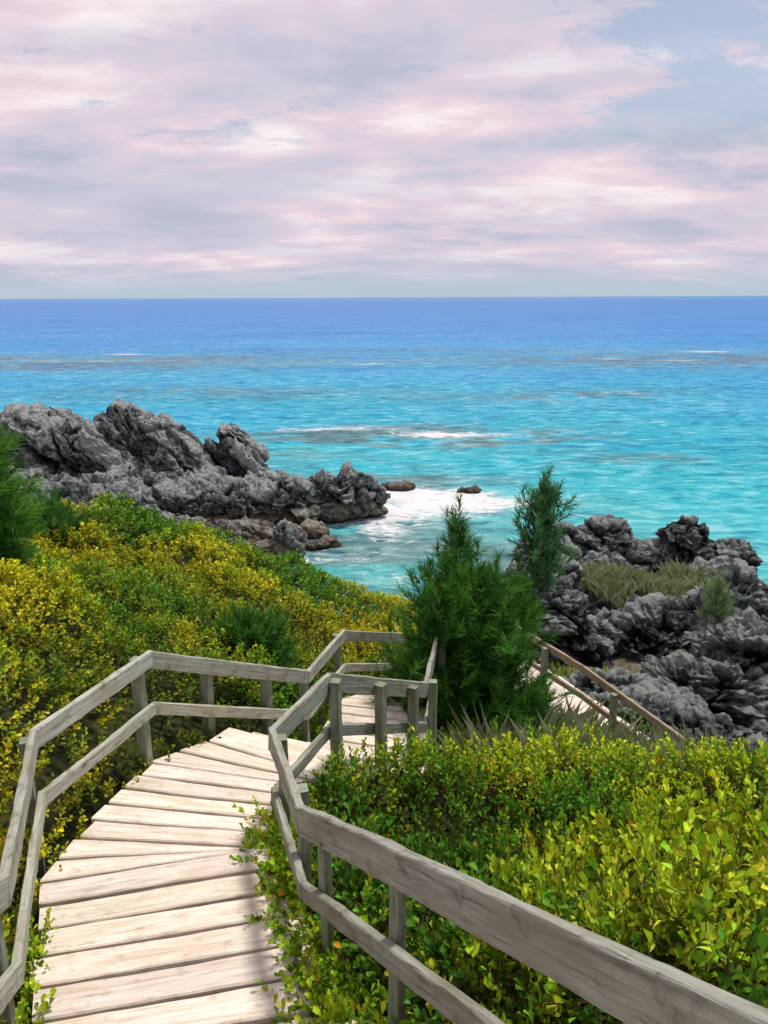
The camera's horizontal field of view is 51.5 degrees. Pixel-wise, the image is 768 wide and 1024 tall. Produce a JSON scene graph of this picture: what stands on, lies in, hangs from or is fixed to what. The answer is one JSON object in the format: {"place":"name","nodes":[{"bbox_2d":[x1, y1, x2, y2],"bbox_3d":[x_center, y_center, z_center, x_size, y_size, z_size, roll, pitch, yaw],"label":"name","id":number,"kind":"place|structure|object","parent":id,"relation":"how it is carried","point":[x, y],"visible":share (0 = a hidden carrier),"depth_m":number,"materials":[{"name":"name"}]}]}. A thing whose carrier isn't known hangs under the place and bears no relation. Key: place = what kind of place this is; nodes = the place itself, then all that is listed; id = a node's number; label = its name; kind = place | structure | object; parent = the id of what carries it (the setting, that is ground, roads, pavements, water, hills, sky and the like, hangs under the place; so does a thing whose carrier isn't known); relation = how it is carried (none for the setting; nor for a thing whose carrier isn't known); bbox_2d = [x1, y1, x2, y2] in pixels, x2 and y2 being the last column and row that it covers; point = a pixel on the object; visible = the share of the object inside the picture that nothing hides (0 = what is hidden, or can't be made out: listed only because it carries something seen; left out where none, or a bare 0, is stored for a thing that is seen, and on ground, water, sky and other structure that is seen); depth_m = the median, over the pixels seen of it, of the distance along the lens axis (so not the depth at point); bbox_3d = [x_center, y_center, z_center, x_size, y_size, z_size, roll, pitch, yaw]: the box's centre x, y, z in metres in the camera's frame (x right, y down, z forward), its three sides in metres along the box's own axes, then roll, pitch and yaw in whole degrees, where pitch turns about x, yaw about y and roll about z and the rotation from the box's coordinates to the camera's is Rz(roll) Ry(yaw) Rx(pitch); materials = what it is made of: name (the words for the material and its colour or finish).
{"place":"outdoors","nodes":[
{"label":"outdoors","id":0,"kind":"place"},
{"bbox_2d":[0,543,720,1023],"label":"ground","id":1,"kind":"structure","parent":0,"point":[58,765],"depth_m":6.91,"materials":[{"name":"green plant"}]},
{"bbox_2d":[0,411,54,603],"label":"pine tree","id":2,"kind":"object","parent":1,"relation":"on","point":[17,522],"visible":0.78,"depth_m":8.44,"materials":[{"name":"green plant"}]},
{"bbox_2d":[22,483,97,559],"bbox_3d":[-5.954,0.543,13.998,1.905,2.118,2.264,0,15,0],"label":"pine tree","id":3,"kind":"object","parent":1,"relation":"on","point":[58,514],"visible":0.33,"depth_m":13.87,"materials":[{"name":"green plant"}]},
{"bbox_2d":[0,398,270,489],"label":"rock crag","id":4,"kind":"structure","parent":1,"relation":"on","point":[117,438],"depth_m":48.16,"materials":[{"name":"grey stone"}]},
{"bbox_2d":[16,461,390,562],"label":"rock ledge","id":5,"kind":"object","parent":1,"relation":"on","point":[299,511],"visible":0.64,"depth_m":42.17,"materials":[{"name":"grey stone"}]},
{"bbox_2d":[0,490,418,1023],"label":"coastal shrubs","id":6,"kind":"object","parent":1,"relation":"on","point":[67,575],"visible":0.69,"depth_m":9.36,"materials":[{"name":"green plant"}]},
{"bbox_2d":[197,595,315,708],"bbox_3d":[-1.486,1.828,9.372,1.426,1.810,1.275,0,15,0],"label":"pine tree","id":7,"kind":"object","parent":1,"relation":"on","point":[239,626],"visible":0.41,"depth_m":9.16,"materials":[{"name":"green plant"}]},
{"bbox_2d":[29,663,649,1023],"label":"wooden stairs","id":8,"kind":"structure","parent":1,"relation":"on","point":[149,896],"depth_m":4.58,"materials":[{"name":"beige wood"}]},
{"bbox_2d":[268,634,767,1023],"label":"wooden railing","id":9,"kind":"object","parent":8,"relation":"attached to","point":[622,983],"visible":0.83,"depth_m":2.78,"materials":[{"name":"grey wood"}]},
{"bbox_2d":[6,715,767,1023],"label":"green shrubs","id":10,"kind":"object","parent":1,"relation":"on","point":[338,1006],"visible":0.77,"depth_m":4.00,"materials":[{"name":"green plant"}]},
{"bbox_2d":[368,648,462,738],"bbox_3d":[0.422,2.401,9.804,1.391,1.665,1.218,0,15,0],"label":"pine tree","id":11,"kind":"object","parent":1,"relation":"on","point":[392,672],"visible":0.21,"depth_m":9.59,"materials":[{"name":"green plant"}]},
{"bbox_2d":[425,489,490,577],"bbox_3d":[0.906,1.444,10.641,1.234,3.671,1.012,6,16,22],"label":"pine tree","id":12,"kind":"object","parent":1,"relation":"on","point":[455,521],"visible":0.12,"depth_m":10.25,"materials":[{"name":"green plant"}]},
{"bbox_2d":[376,522,580,741],"bbox_3d":[1.073,1.688,9.746,2.633,3.164,2.547,0,15,0],"label":"pine tree","id":13,"kind":"object","parent":1,"relation":"on","point":[462,610],"visible":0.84,"depth_m":9.36,"materials":[{"name":"green plant"}]},
{"bbox_2d":[498,566,548,650],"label":"pine tree","id":14,"kind":"object","parent":1,"relation":"on","point":[528,592],"visible":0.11,"depth_m":18.39,"materials":[{"name":"green plant"}]},
{"bbox_2d":[290,724,767,1023],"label":"shrub stems","id":15,"kind":"object","parent":1,"relation":"on","point":[463,987],"visible":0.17,"depth_m":4.20,"materials":[{"name":"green plant"}]},
{"bbox_2d":[484,665,574,729],"bbox_3d":[1.686,2.803,10.115,1.717,1.916,1.562,0,15,0],"label":"pine tree","id":16,"kind":"object","parent":1,"relation":"on","point":[541,695],"visible":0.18,"depth_m":9.74,"materials":[{"name":"green plant"}]},
{"bbox_2d":[503,462,580,595],"bbox_3d":[3.928,1.126,19.987,2.231,4.991,1.883,-9,17,-30],"label":"pine tree","id":17,"kind":"object","parent":1,"relation":"on","point":[542,504],"visible":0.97,"depth_m":19.62,"materials":[{"name":"green plant"}]},
{"bbox_2d":[430,658,763,821],"bbox_3d":[5.969,2.816,15.674,7.334,5.287,19.250,8,17,28],"label":"scrub","id":18,"kind":"object","parent":1,"relation":"on","point":[561,672],"visible":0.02,"depth_m":12.58,"materials":[{"name":"green plant"}]},
{"bbox_2d":[502,513,767,670],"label":"rock outcrop","id":19,"kind":"object","parent":1,"relation":"on","point":[571,604],"visible":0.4,"depth_m":23.91,"materials":[{"name":"grey stone"}]},
{"bbox_2d":[577,557,753,609],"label":"dry grass","id":20,"kind":"structure","parent":19,"relation":"on","point":[613,583],"depth_m":22.22,"materials":[{"name":"green plant"}]},
{"bbox_2d":[562,667,767,763],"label":"limestone boulder","id":21,"kind":"object","parent":1,"relation":"on","point":[657,698],"visible":0.33,"depth_m":13.25,"materials":[{"name":"grey stone"}]},
{"bbox_2d":[585,583,767,662],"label":"limestone boulder","id":22,"kind":"object","parent":1,"relation":"on","point":[657,624],"visible":0.28,"depth_m":20.04,"materials":[{"name":"grey stone"}]},
{"bbox_2d":[639,605,767,742],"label":"limestone boulder","id":23,"kind":"object","parent":1,"relation":"on","point":[725,670],"visible":0.41,"depth_m":14.98,"materials":[{"name":"grey stone"}]},
{"bbox_2d":[670,565,738,656],"bbox_3d":[6.793,2.461,16.454,1.615,3.031,1.450,0,15,0],"label":"pine tree","id":24,"kind":"object","parent":1,"relation":"on","point":[716,588],"visible":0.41,"depth_m":16.11,"materials":[{"name":"green plant"}]},
{"bbox_2d":[0,296,767,631],"bbox_3d":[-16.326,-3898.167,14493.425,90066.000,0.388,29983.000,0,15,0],"label":"sea","id":25,"kind":"structure","parent":0,"point":[646,416],"depth_m":103.58,"materials":[{"name":"liquid"}]},
{"bbox_2d":[381,479,415,491],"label":"sea rock","id":26,"kind":"object","parent":25,"relation":"in","point":[404,485],"visible":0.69,"depth_m":51.20,"materials":[{"name":"stone"}]},
{"bbox_2d":[457,484,481,493],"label":"sea rock","id":27,"kind":"object","parent":25,"relation":"in","point":[474,489],"visible":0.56,"depth_m":50.10,"materials":[{"name":"stone"}]},
{"bbox_2d":[0,0,767,298],"label":"sky","id":28,"kind":"structure","parent":0,"point":[149,148],"materials":[{"name":"white"}]},
{"bbox_2d":[435,689,755,818],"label":"grass","id":29,"kind":"structure","parent":0,"point":[589,713],"depth_m":8.89,"materials":[{"name":"green plant"}]},
{"bbox_2d":[509,627,694,747],"bbox_3d":[3.126,3.070,11.787,0.198,1.694,3.794,-10,18,-31],"label":"wooden railing","id":30,"kind":"object","parent":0,"point":[616,694],"visible":0.4,"depth_m":11.69,"materials":[{"name":"wood"}]}
]}

